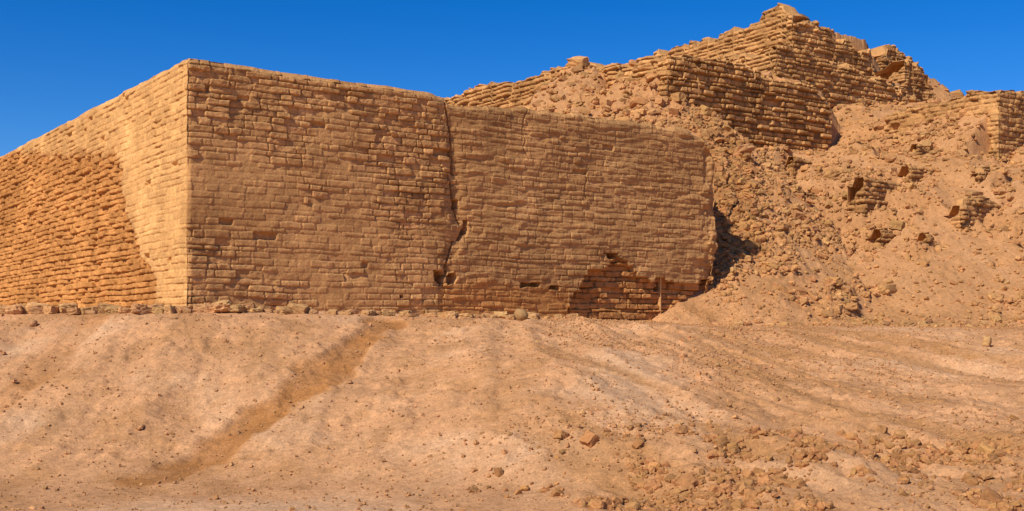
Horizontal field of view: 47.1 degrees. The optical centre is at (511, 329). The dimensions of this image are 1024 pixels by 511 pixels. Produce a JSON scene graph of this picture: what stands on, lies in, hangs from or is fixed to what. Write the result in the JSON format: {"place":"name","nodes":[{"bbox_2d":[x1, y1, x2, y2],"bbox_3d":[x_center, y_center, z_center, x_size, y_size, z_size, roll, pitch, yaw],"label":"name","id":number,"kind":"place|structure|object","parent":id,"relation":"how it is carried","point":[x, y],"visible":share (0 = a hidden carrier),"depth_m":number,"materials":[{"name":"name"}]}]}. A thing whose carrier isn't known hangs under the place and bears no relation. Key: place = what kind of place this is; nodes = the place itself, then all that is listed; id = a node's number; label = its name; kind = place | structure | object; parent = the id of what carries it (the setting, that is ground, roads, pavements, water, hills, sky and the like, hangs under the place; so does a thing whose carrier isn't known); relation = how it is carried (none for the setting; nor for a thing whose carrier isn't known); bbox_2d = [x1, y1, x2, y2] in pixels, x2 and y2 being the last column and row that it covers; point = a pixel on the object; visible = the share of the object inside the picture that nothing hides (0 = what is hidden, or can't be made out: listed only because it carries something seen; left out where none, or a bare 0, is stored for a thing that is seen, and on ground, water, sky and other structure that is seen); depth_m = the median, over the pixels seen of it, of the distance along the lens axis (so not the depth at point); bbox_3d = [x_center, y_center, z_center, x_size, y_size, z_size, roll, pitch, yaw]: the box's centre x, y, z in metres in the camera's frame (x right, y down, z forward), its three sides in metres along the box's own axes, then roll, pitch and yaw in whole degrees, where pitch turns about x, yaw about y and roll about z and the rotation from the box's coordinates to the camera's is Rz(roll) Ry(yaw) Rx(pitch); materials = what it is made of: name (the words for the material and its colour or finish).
{"place":"outdoors","nodes":[
{"label":"outdoors","id":0,"kind":"place"},
{"bbox_2d":[0,26,1023,510],"bbox_3d":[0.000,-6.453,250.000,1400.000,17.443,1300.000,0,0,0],"label":"ground","id":1,"kind":"structure","parent":0,"point":[138,400],"depth_m":19.36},
{"bbox_2d":[0,58,717,320],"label":"platform wall","id":2,"kind":"structure","parent":1,"relation":"on","point":[189,182],"depth_m":27.61,"materials":[{"name":"brick"}]},
{"bbox_2d":[0,300,1007,326],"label":"adobe block row","id":3,"kind":"object","parent":1,"relation":"on","point":[224,306],"visible":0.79,"depth_m":23.55,"materials":[{"name":"brown brick"}]},
{"bbox_2d":[29,308,991,346],"bbox_3d":[0.331,-0.019,23.957,19.399,0.825,1.023,0,0,-6],"label":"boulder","id":4,"kind":"object","parent":1,"relation":"on","point":[520,314],"visible":0.93,"depth_m":24.23,"materials":[{"name":"brown stone"}]},
{"bbox_2d":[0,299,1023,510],"bbox_3d":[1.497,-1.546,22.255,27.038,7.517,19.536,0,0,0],"label":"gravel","id":5,"kind":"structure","parent":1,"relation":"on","point":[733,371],"depth_m":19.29,"materials":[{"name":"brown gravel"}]},
{"bbox_2d":[444,54,832,152],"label":"terrace wall","id":6,"kind":"structure","parent":1,"relation":"on","point":[755,107],"depth_m":44.78,"materials":[{"name":"brick"}]},
{"bbox_2d":[689,110,765,273],"bbox_3d":[6.781,-4.574,37.498,2.374,6.422,9.565,0,0,8],"label":"adobe rubble","id":7,"kind":"object","parent":1,"relation":"on","point":[738,177],"visible":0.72,"depth_m":36.57,"materials":[{"name":"brown soil"}]},
{"bbox_2d":[449,414,1023,510],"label":"earth clods","id":8,"kind":"object","parent":1,"relation":"on","point":[989,499],"visible":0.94,"depth_m":14.67,"materials":[{"name":"brown soil"}]},
{"bbox_2d":[625,3,875,77],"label":"summit wall","id":9,"kind":"structure","parent":1,"relation":"on","point":[781,23],"depth_m":57.77,"materials":[{"name":"brick"}]},
{"bbox_2d":[523,29,993,172],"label":"adobe rubble","id":10,"kind":"object","parent":1,"relation":"on","point":[582,63],"visible":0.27,"depth_m":43.23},
{"bbox_2d":[785,156,812,179],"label":"collapsed wall course","id":11,"kind":"object","parent":1,"relation":"on","point":[795,164],"visible":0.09,"depth_m":42.34,"materials":[{"name":"brick"}]},
{"bbox_2d":[711,44,908,108],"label":"terrace wall","id":12,"kind":"structure","parent":1,"relation":"on","point":[843,84],"depth_m":51.89,"materials":[{"name":"brick"}]},
{"bbox_2d":[799,191,820,199],"bbox_3d":[10.389,-3.675,40.395,1.970,1.992,1.054,0,0,-36],"label":"collapsed wall course","id":13,"kind":"object","parent":1,"relation":"on","point":[808,194],"visible":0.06,"depth_m":39.72,"materials":[{"name":"brick"}]},
{"bbox_2d":[611,55,1023,326],"bbox_3d":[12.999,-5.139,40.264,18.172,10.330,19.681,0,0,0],"label":"adobe rubble","id":14,"kind":"object","parent":1,"relation":"on","point":[827,222],"visible":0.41,"depth_m":36.61,"materials":[{"name":"brown soil"}]},
{"bbox_2d":[845,177,907,216],"bbox_3d":[12.561,-3.921,39.323,3.577,2.154,1.066,0,0,-35],"label":"collapsed wall course","id":15,"kind":"object","parent":1,"relation":"on","point":[865,194],"visible":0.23,"depth_m":38.34,"materials":[{"name":"brick"}]},
{"bbox_2d":[865,228,894,246],"bbox_3d":[11.819,-2.112,37.365,1.610,2.187,1.076,0,0,-34],"label":"collapsed wall course","id":16,"kind":"object","parent":1,"relation":"on","point":[883,236],"visible":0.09,"depth_m":36.81,"materials":[{"name":"brick"}]},
{"bbox_2d":[871,44,913,69],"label":"summit ruin wall","id":17,"kind":"structure","parent":1,"relation":"on","point":[885,56],"depth_m":60.97,"materials":[{"name":"brick"}]},
{"bbox_2d":[874,58,937,102],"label":"summit ruin wall","id":18,"kind":"structure","parent":1,"relation":"on","point":[909,76],"depth_m":58.16,"materials":[{"name":"brick"}]},
{"bbox_2d":[897,165,934,182],"bbox_3d":[14.207,-4.564,40.510,2.730,2.049,1.083,0,0,-35],"label":"collapsed wall course","id":19,"kind":"object","parent":1,"relation":"on","point":[910,173],"visible":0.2,"depth_m":39.74,"materials":[{"name":"brick"}]},
{"bbox_2d":[907,144,933,155],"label":"collapsed wall course","id":20,"kind":"object","parent":1,"relation":"on","point":[920,150],"visible":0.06,"depth_m":41.91,"materials":[{"name":"brick"}]},
{"bbox_2d":[917,232,938,245],"bbox_3d":[13.296,-1.907,36.926,2.202,2.163,1.105,0,0,-34],"label":"collapsed wall course","id":21,"kind":"object","parent":1,"relation":"on","point":[926,237],"visible":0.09,"depth_m":36.20,"materials":[{"name":"brick"}]},
{"bbox_2d":[884,90,1023,159],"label":"side terrace wall","id":22,"kind":"structure","parent":1,"relation":"on","point":[1004,109],"depth_m":42.62,"materials":[{"name":"brick"}]},
{"bbox_2d":[943,195,1000,231],"bbox_3d":[15.223,-3.171,37.968,3.778,2.196,1.054,0,0,-36],"label":"collapsed wall course","id":23,"kind":"object","parent":1,"relation":"on","point":[963,210],"visible":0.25,"depth_m":37.05,"materials":[{"name":"brick"}]},
{"bbox_2d":[970,166,1002,183],"bbox_3d":[16.508,-4.414,40.079,3.361,2.143,1.068,0,0,-35],"label":"collapsed wall course","id":24,"kind":"object","parent":1,"relation":"on","point":[981,173],"visible":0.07,"depth_m":39.14,"materials":[{"name":"brick"}]},
{"bbox_2d":[0,0,1023,156],"label":"sky","id":25,"kind":"structure","parent":0,"point":[61,60],"materials":[{"name":"blue"}]}
]}

